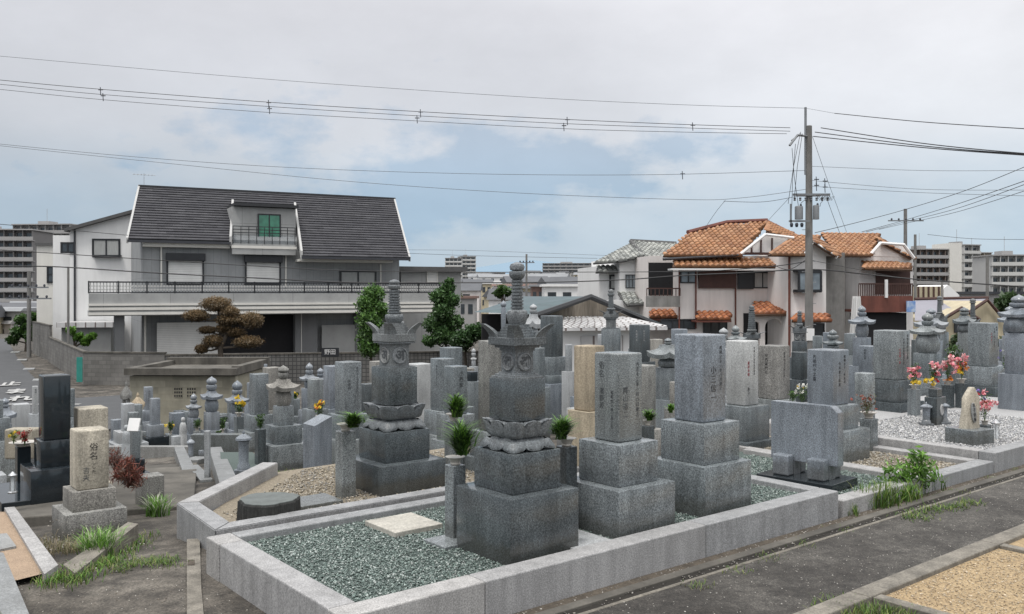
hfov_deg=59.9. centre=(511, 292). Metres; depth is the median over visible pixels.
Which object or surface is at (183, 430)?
stone statue
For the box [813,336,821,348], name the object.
gravestone
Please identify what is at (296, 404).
gravestone
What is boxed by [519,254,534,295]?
utility pole
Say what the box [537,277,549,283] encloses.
town house
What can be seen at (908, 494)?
grass tuft
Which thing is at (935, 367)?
flower bouquet
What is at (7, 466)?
gravestone
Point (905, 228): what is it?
utility pole
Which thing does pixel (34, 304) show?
town house
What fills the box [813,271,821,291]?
window
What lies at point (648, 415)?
cut greenery
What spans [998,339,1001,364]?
gravestone
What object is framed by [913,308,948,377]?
stone stupa
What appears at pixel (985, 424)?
flower stand
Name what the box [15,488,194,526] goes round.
stone step
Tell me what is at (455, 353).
gravestone
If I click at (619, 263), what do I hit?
grey tile house
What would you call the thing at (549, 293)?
window
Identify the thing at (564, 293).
window
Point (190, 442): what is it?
stone lantern
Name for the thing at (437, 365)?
gravestone
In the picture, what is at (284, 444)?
stone stupa
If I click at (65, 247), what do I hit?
window
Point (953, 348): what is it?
cut greenery
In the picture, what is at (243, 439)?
stone lantern
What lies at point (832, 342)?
stone stupa
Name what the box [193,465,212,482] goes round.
kerb stone
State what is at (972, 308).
stone stupa
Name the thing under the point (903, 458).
brown gravel
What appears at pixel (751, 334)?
stone stupa
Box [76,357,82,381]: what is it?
sign
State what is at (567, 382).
gravestone
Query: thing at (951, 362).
flower bouquet
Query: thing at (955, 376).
flower stand
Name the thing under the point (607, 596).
gutter strip
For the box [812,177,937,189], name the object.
overhead wire
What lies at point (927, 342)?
stone stupa
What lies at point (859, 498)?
kerb border
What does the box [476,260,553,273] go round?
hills
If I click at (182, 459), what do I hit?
kerb stone
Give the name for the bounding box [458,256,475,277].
apartment building
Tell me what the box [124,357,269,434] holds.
block enclosure
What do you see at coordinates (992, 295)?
town building
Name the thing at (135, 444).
gravestone
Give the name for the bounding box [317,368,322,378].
stone stupa
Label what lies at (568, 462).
flower stand
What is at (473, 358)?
stone stupa
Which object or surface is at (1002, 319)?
stone stupa
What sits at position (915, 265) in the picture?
utility pole
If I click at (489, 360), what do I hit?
gravestone
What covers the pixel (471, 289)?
town house
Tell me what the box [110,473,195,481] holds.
stone step
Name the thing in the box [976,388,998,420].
flower bouquet
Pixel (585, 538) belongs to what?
paving stone
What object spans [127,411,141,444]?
gravestone
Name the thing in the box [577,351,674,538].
gravestone
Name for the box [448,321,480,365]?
bush
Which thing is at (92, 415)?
gravestone
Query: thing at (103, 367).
block wall
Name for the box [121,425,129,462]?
stone statue
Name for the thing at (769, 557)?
grass tuft
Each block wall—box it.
[32,321,52,360]
[48,337,166,384]
[165,350,477,383]
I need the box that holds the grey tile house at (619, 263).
[578,239,676,317]
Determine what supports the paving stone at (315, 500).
on the tan gravel at (316, 486)
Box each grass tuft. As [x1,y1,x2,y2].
[27,529,161,591]
[37,529,113,556]
[66,521,133,558]
[101,552,192,574]
[138,492,176,516]
[680,468,1016,590]
[806,592,922,613]
[846,477,902,509]
[848,503,858,516]
[861,469,946,504]
[895,497,987,522]
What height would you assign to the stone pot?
0.320 m
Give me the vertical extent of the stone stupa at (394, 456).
1.708 m
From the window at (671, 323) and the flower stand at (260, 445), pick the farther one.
the window at (671, 323)
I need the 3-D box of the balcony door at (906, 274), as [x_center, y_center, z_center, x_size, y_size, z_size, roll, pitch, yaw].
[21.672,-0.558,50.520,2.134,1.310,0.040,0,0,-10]
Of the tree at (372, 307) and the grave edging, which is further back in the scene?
the tree at (372, 307)
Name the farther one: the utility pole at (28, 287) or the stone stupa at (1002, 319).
the utility pole at (28, 287)
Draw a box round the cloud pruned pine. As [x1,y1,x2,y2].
[180,295,264,356]
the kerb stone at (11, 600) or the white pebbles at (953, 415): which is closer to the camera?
the kerb stone at (11, 600)
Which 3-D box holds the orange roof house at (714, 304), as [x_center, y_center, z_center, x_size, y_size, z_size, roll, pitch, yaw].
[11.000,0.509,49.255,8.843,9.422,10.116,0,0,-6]
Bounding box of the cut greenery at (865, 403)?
[850,393,876,412]
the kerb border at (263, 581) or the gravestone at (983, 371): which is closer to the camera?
the kerb border at (263, 581)
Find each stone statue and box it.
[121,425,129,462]
[179,417,186,444]
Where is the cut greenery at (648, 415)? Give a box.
[642,409,659,420]
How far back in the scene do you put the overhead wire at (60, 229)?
48.42 m
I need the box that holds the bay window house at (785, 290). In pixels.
[754,234,844,356]
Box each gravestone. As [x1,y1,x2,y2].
[0,399,14,482]
[0,471,6,482]
[12,402,29,427]
[20,373,70,504]
[28,386,38,461]
[52,426,126,541]
[71,388,74,427]
[74,405,112,484]
[109,403,148,444]
[109,418,120,440]
[120,430,149,485]
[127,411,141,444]
[135,403,145,435]
[142,386,160,430]
[142,397,168,444]
[165,411,184,435]
[171,435,180,444]
[183,410,188,425]
[198,450,203,455]
[220,415,226,428]
[224,403,231,431]
[238,373,272,451]
[244,382,248,413]
[263,367,279,413]
[290,391,297,423]
[294,398,299,415]
[302,378,327,439]
[323,365,334,412]
[327,360,368,463]
[361,383,371,417]
[369,361,379,382]
[409,363,430,421]
[424,357,453,438]
[430,365,474,449]
[440,347,473,413]
[464,340,500,470]
[467,371,477,428]
[533,347,549,437]
[541,315,564,433]
[557,407,573,445]
[562,344,573,418]
[568,345,603,465]
[570,396,573,406]
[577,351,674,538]
[598,334,600,344]
[629,324,654,364]
[642,364,660,455]
[651,339,662,366]
[658,333,750,517]
[664,381,674,418]
[671,329,686,344]
[725,340,770,448]
[725,348,725,402]
[758,344,795,418]
[790,351,806,401]
[805,348,869,462]
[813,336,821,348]
[823,332,829,347]
[844,333,855,364]
[854,345,872,402]
[855,372,874,421]
[873,329,923,412]
[911,339,917,374]
[962,322,1003,396]
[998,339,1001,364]
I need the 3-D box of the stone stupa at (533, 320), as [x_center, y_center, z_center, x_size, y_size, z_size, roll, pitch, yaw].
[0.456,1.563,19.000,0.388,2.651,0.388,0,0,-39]
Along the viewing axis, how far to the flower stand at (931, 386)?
10.71 m
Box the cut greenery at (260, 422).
[255,413,265,428]
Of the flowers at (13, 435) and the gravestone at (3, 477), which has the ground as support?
the gravestone at (3, 477)
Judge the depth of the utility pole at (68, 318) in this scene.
49.95 m
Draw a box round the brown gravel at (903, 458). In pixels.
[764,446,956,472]
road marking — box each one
[0,381,20,385]
[6,389,25,392]
[8,396,31,400]
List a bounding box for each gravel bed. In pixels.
[769,396,1023,448]
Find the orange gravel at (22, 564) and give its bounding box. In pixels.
[0,512,41,579]
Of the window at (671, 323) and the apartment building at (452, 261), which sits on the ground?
the apartment building at (452, 261)
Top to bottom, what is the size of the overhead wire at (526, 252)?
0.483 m
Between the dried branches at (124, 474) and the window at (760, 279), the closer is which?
the dried branches at (124, 474)
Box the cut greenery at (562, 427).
[549,413,581,439]
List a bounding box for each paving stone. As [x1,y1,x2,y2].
[0,533,15,551]
[300,493,342,509]
[365,512,442,537]
[570,529,610,548]
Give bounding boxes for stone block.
[5,427,38,458]
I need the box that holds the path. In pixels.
[588,477,1023,613]
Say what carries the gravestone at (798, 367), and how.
on the ground
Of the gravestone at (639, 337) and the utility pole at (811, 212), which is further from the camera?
the utility pole at (811, 212)
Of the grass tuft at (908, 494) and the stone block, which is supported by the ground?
the stone block
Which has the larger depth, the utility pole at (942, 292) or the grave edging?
the utility pole at (942, 292)
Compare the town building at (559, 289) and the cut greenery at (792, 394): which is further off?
the town building at (559, 289)
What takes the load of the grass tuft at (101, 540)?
on the ground
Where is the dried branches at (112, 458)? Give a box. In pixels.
[109,447,128,471]
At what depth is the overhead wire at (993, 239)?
56.70 m
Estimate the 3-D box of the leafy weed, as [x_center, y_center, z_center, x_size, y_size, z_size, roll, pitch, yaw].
[3.156,1.393,7.033,0.556,0.372,0.267,0,0,-8]
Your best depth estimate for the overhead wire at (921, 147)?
32.87 m
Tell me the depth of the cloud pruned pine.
39.82 m
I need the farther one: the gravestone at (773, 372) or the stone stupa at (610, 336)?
the stone stupa at (610, 336)
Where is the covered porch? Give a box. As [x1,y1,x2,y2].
[56,321,113,351]
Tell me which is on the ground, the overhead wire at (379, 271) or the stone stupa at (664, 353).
the stone stupa at (664, 353)
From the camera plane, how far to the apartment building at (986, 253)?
330.22 m
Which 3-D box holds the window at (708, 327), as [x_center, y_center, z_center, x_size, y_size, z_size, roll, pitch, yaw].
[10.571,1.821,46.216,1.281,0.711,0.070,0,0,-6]
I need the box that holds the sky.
[0,0,1023,266]
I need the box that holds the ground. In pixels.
[0,334,902,613]
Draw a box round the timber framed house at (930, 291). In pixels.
[913,285,958,313]
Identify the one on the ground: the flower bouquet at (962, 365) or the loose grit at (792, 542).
the loose grit at (792, 542)
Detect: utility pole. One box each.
[5,271,50,356]
[67,268,69,343]
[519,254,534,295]
[788,107,834,349]
[888,209,923,245]
[914,234,916,313]
[941,282,942,304]
[986,256,988,295]
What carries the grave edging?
on the ground
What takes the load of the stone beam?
on the ground
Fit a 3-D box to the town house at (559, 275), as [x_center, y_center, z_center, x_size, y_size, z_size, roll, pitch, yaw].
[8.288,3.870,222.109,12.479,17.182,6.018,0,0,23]
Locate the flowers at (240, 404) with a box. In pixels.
[234,394,245,412]
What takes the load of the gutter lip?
on the ground
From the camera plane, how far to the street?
41.80 m
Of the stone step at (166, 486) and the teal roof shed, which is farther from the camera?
the teal roof shed
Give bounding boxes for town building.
[461,296,478,329]
[481,283,493,313]
[528,284,541,295]
[540,284,577,295]
[956,292,1023,303]
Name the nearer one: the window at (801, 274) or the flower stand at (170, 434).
the flower stand at (170, 434)
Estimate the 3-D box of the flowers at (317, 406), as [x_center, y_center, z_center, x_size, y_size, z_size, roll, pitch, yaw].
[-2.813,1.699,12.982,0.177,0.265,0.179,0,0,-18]
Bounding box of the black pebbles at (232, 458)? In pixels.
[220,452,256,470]
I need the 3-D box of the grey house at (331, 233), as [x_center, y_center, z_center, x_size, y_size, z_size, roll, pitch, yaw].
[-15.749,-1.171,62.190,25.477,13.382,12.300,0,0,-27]
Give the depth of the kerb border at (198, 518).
6.14 m
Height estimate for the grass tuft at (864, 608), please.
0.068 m
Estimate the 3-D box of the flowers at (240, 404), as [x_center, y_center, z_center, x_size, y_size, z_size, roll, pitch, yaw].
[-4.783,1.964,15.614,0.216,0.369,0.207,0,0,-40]
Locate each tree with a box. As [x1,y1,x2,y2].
[353,282,388,360]
[421,277,465,349]
[491,284,511,300]
[993,288,1023,311]
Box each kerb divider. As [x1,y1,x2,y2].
[873,594,950,613]
[1000,543,1023,553]
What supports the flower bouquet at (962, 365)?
in the flower stand at (961, 386)
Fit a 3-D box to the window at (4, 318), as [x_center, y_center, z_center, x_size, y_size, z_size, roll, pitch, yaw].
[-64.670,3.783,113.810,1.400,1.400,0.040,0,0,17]
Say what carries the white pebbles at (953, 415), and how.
on the gravel bed at (995, 410)
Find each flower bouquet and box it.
[907,362,921,384]
[923,361,940,385]
[940,354,958,383]
[955,353,969,378]
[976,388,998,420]
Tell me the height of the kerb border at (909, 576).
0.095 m
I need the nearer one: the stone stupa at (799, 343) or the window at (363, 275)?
the stone stupa at (799, 343)
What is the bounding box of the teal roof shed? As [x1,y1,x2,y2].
[476,294,666,370]
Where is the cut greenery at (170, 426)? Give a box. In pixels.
[164,421,173,430]
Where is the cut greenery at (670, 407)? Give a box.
[667,403,674,412]
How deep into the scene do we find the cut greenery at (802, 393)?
9.59 m
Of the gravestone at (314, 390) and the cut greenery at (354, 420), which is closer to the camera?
the cut greenery at (354, 420)
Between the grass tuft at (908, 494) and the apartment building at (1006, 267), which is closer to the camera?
the grass tuft at (908, 494)
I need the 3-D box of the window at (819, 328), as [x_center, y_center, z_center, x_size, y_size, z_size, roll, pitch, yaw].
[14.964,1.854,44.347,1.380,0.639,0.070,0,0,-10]
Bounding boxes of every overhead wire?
[0,84,775,130]
[0,89,785,133]
[0,224,127,235]
[0,249,804,272]
[0,265,1023,286]
[2,56,785,107]
[2,80,789,130]
[3,144,803,178]
[5,146,805,199]
[410,253,596,258]
[465,250,604,255]
[812,136,846,231]
[812,166,1023,170]
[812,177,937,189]
[813,136,1023,155]
[813,260,888,275]
[814,183,1019,195]
[815,132,1023,154]
[815,167,1023,232]
[821,127,1023,153]
[834,113,1023,128]
[862,181,1023,231]
[867,184,1023,231]
[882,191,1023,228]
[928,234,1023,239]
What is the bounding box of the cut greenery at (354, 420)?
[332,411,375,427]
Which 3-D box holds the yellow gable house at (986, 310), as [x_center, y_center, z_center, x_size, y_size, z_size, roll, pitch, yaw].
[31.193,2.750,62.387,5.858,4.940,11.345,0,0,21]
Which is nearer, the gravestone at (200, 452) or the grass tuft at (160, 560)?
the grass tuft at (160, 560)
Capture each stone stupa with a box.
[2,398,16,427]
[186,393,201,444]
[200,376,222,432]
[225,380,248,432]
[265,365,302,470]
[298,363,319,424]
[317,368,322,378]
[356,279,445,496]
[457,262,577,564]
[469,348,477,371]
[501,300,505,328]
[526,304,540,346]
[599,289,622,351]
[646,338,674,427]
[719,328,727,347]
[726,325,746,339]
[740,305,763,345]
[790,310,808,377]
[822,330,842,348]
[848,306,875,402]
[909,312,946,395]
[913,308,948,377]
[935,296,950,373]
[952,307,975,377]
[970,299,980,321]
[997,294,1023,410]
[997,306,1011,370]
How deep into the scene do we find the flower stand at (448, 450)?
7.87 m
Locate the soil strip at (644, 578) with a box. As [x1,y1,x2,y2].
[514,465,1023,613]
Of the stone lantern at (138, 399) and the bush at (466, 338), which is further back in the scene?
the bush at (466, 338)
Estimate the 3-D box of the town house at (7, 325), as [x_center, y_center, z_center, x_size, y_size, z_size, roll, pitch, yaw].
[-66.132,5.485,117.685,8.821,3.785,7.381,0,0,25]
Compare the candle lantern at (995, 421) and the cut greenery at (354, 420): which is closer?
the cut greenery at (354, 420)
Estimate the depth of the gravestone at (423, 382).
12.71 m
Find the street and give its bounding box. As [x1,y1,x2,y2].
[0,339,126,428]
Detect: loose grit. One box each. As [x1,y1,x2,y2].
[18,516,247,613]
[522,470,1020,613]
[598,484,1023,613]
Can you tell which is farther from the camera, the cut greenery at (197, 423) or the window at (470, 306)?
the window at (470, 306)
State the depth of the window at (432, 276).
65.10 m
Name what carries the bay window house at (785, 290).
on the ground
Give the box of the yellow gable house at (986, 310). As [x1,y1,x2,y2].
[913,296,1003,348]
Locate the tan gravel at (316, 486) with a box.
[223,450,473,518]
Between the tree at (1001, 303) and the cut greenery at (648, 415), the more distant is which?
the tree at (1001, 303)
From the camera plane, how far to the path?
5.29 m
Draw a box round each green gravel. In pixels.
[247,483,797,601]
[740,455,888,494]
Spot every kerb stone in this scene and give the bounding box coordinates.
[0,552,28,613]
[4,507,57,582]
[63,522,137,578]
[174,447,194,469]
[190,456,203,464]
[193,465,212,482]
[211,447,234,483]
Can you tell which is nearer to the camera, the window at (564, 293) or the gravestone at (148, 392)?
the gravestone at (148, 392)
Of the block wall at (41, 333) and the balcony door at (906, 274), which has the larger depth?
the block wall at (41, 333)
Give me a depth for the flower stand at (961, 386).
11.38 m
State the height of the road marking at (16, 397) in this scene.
0.008 m
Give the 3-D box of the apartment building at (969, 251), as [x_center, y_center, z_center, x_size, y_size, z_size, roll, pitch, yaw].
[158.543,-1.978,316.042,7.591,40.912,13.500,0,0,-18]
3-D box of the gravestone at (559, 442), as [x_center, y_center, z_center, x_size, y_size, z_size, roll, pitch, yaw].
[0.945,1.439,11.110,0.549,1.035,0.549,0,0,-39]
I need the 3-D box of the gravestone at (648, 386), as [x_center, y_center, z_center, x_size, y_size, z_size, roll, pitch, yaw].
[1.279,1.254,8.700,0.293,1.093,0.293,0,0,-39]
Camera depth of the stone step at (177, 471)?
11.09 m
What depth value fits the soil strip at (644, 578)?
5.40 m
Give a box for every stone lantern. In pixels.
[120,380,131,402]
[131,393,144,406]
[187,437,194,456]
[234,430,251,474]
[918,402,933,426]
[941,403,950,425]
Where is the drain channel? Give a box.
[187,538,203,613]
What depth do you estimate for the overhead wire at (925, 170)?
35.91 m
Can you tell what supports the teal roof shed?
on the ground
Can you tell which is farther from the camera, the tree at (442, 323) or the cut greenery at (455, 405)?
the tree at (442, 323)
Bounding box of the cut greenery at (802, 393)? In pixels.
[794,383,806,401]
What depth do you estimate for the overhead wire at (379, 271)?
42.96 m
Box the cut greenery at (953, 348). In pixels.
[945,344,962,363]
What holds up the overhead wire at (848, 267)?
attached to the utility pole at (811, 212)
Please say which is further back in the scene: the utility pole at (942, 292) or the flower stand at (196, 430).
the utility pole at (942, 292)
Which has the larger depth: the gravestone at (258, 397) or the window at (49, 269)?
the window at (49, 269)
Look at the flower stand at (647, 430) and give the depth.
7.57 m
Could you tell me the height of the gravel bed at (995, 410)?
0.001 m
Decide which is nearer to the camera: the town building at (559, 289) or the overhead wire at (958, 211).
the overhead wire at (958, 211)
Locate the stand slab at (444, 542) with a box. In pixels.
[424,535,457,550]
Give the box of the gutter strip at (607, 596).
[534,468,1023,613]
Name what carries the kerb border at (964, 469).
on the ground
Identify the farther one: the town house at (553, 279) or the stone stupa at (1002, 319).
the town house at (553, 279)
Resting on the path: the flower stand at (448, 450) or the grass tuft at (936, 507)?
the grass tuft at (936, 507)
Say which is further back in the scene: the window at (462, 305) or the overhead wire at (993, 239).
the window at (462, 305)
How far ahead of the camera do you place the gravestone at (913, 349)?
18.59 m
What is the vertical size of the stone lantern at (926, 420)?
0.312 m
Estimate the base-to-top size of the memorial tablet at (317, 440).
0.789 m
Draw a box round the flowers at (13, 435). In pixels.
[8,430,20,443]
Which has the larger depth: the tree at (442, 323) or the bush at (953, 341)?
the tree at (442, 323)
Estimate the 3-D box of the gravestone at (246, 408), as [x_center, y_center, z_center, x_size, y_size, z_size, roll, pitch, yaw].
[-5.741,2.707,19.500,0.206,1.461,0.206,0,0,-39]
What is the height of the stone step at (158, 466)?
0.300 m
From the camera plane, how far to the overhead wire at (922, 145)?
32.85 m
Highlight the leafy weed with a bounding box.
[878,445,943,488]
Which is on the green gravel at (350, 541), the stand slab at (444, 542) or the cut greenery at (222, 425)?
the stand slab at (444, 542)
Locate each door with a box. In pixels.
[258,213,280,236]
[648,263,672,294]
[876,271,909,293]
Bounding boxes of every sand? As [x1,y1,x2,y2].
[886,548,1023,613]
[1010,538,1023,546]
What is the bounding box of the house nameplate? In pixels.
[321,348,338,356]
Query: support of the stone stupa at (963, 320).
on the ground
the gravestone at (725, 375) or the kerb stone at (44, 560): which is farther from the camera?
the gravestone at (725, 375)
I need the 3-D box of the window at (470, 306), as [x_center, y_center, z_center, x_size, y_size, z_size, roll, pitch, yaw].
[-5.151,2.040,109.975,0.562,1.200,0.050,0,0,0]
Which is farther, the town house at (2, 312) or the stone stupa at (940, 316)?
the town house at (2, 312)
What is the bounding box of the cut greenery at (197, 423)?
[193,419,201,427]
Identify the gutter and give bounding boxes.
[567,473,1023,613]
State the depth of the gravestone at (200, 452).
13.89 m
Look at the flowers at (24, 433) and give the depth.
8.49 m
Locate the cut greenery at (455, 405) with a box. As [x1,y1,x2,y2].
[442,393,472,417]
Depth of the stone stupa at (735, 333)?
13.45 m
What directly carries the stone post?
on the ground
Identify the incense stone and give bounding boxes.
[924,388,945,426]
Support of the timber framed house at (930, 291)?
on the ground
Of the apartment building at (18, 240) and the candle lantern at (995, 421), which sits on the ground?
the apartment building at (18, 240)
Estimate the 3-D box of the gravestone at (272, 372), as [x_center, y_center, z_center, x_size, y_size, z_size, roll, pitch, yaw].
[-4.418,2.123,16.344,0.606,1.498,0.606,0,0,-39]
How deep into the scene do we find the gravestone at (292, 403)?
18.19 m
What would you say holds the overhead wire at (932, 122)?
attached to the utility pole at (811, 212)
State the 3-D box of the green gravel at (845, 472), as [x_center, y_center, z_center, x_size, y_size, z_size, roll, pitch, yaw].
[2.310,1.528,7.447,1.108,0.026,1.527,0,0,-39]
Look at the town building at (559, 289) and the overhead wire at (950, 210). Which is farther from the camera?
the town building at (559, 289)
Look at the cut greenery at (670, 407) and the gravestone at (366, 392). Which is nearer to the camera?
the cut greenery at (670, 407)
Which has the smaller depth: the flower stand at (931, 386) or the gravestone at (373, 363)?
the flower stand at (931, 386)
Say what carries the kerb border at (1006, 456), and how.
on the ground
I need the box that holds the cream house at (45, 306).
[35,243,52,336]
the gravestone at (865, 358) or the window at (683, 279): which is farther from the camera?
the window at (683, 279)
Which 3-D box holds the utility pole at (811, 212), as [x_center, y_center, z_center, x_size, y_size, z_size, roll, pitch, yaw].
[12.703,-1.702,37.828,2.048,12.437,0.745,0,0,0]
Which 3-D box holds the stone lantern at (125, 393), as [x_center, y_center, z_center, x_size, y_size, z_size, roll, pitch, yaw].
[-10.204,3.419,23.500,0.226,2.188,0.226,0,0,0]
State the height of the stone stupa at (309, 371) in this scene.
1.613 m
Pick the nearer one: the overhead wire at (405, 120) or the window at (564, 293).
the overhead wire at (405, 120)
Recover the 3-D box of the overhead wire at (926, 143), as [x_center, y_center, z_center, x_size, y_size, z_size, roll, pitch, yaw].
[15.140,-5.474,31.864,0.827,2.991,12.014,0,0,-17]
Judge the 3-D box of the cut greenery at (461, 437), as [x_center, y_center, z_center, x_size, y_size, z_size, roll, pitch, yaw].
[-0.292,0.844,5.207,0.336,0.211,0.333,0,0,0]
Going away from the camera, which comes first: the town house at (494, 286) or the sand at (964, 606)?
the sand at (964, 606)
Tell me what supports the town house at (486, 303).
on the ground
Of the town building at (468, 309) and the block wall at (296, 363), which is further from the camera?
the town building at (468, 309)
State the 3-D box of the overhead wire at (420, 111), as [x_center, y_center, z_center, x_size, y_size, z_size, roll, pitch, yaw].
[-6.763,-8.405,39.102,37.414,2.874,0.069,0,0,3]
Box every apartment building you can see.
[0,226,53,302]
[11,221,77,234]
[445,256,462,277]
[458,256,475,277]
[542,262,590,276]
[910,243,961,291]
[949,229,980,291]
[971,239,992,254]
[971,251,1023,291]
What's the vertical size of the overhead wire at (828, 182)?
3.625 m
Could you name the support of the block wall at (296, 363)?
on the ground
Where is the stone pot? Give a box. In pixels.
[135,472,163,506]
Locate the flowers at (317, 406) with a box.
[314,400,324,414]
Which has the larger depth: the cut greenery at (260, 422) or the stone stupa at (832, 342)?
the stone stupa at (832, 342)
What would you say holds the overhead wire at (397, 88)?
attached to the utility pole at (811, 212)
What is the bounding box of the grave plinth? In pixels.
[0,482,30,511]
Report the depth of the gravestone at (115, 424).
21.79 m
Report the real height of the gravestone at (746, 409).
1.330 m
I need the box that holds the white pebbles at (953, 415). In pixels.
[859,410,1023,449]
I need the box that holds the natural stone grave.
[945,387,993,445]
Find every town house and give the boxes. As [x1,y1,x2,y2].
[0,302,36,306]
[0,305,5,333]
[1,320,15,333]
[3,307,36,325]
[9,301,36,302]
[461,283,482,322]
[462,279,493,286]
[467,274,476,278]
[476,274,508,280]
[482,289,488,313]
[486,289,529,313]
[491,284,528,288]
[501,276,547,283]
[523,270,540,273]
[528,273,569,276]
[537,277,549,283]
[548,277,577,283]
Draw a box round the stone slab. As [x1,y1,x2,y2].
[236,492,300,520]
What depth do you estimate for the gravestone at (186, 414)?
20.08 m
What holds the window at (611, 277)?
in the grey tile house at (619, 263)
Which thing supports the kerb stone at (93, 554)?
on the ground
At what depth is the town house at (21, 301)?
173.89 m
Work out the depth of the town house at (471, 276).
591.67 m
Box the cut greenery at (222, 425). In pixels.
[220,417,227,429]
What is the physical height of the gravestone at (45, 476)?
1.147 m
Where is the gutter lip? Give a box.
[578,475,1023,613]
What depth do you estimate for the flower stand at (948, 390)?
11.38 m
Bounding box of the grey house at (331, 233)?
[88,174,467,353]
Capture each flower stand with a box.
[9,440,33,482]
[168,431,172,444]
[193,427,200,433]
[234,412,243,432]
[255,428,265,464]
[335,422,355,498]
[444,413,463,463]
[445,455,465,538]
[556,436,576,486]
[642,419,653,438]
[860,411,877,450]
[907,384,919,416]
[926,382,938,396]
[941,380,954,407]
[947,366,958,384]
[955,378,967,407]
[980,419,990,427]
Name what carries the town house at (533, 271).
on the ground
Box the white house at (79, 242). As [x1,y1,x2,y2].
[53,210,131,351]
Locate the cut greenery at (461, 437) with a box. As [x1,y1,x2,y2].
[436,418,482,455]
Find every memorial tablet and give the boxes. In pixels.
[303,414,331,467]
[756,400,856,490]
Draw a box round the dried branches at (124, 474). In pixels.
[109,455,147,491]
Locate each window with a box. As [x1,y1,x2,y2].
[3,317,11,320]
[47,267,52,282]
[60,242,73,252]
[92,239,119,254]
[166,253,205,284]
[244,254,282,284]
[340,270,376,287]
[427,271,437,281]
[461,304,464,313]
[468,304,472,313]
[548,292,555,295]
[563,292,570,295]
[609,275,614,289]
[625,275,634,287]
[660,319,695,328]
[680,272,694,282]
[703,322,726,333]
[754,272,767,287]
[798,271,804,291]
[803,323,824,335]
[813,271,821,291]
[954,324,958,332]
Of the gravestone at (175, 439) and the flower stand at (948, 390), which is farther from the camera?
the gravestone at (175, 439)
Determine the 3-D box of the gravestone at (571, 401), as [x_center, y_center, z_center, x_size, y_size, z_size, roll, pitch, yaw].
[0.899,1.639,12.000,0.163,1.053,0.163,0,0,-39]
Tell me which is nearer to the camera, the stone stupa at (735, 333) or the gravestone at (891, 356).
the gravestone at (891, 356)
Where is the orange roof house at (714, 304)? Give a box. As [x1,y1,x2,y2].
[635,218,795,344]
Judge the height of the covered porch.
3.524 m
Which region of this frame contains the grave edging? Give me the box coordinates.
[109,445,187,460]
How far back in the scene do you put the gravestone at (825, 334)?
19.96 m
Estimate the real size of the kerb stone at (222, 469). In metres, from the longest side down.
5.237 x 0.250 x 0.180 m
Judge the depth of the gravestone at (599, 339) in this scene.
17.96 m
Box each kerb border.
[177,462,578,548]
[206,472,837,613]
[739,445,992,490]
[743,448,931,517]
[769,421,1023,472]
[793,523,1023,613]
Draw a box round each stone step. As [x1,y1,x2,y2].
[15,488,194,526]
[109,463,196,470]
[109,467,180,473]
[109,469,196,477]
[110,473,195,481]
[113,477,195,486]
[116,482,195,492]
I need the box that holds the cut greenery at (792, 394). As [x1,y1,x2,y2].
[787,388,797,400]
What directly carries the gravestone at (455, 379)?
on the ground
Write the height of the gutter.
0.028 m
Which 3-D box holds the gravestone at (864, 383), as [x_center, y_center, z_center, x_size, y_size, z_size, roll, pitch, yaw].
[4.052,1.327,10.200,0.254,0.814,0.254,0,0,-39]
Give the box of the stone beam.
[191,433,247,456]
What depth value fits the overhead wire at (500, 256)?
61.19 m
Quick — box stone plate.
[127,418,140,431]
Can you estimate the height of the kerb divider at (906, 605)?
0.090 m
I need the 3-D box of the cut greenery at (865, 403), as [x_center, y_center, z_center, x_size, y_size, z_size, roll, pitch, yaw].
[3.470,1.101,8.726,0.194,0.230,0.216,0,0,-28]
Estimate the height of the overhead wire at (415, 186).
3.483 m
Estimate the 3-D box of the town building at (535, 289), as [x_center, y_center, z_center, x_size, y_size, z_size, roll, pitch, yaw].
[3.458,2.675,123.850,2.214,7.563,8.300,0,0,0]
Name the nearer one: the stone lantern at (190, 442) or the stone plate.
the stone plate
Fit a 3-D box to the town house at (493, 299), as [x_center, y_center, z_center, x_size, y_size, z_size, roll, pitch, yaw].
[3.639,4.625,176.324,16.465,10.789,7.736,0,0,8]
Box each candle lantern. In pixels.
[8,469,17,493]
[991,416,1000,437]
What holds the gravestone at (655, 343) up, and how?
on the ground
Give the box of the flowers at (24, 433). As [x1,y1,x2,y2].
[17,428,31,445]
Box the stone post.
[204,430,210,477]
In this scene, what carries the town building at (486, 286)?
on the ground
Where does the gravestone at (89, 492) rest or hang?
on the ground
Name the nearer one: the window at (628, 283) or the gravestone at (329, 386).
the gravestone at (329, 386)
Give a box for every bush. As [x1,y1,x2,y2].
[4,312,36,351]
[65,326,96,346]
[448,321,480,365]
[949,333,1001,350]
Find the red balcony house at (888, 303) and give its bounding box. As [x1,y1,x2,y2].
[821,232,916,345]

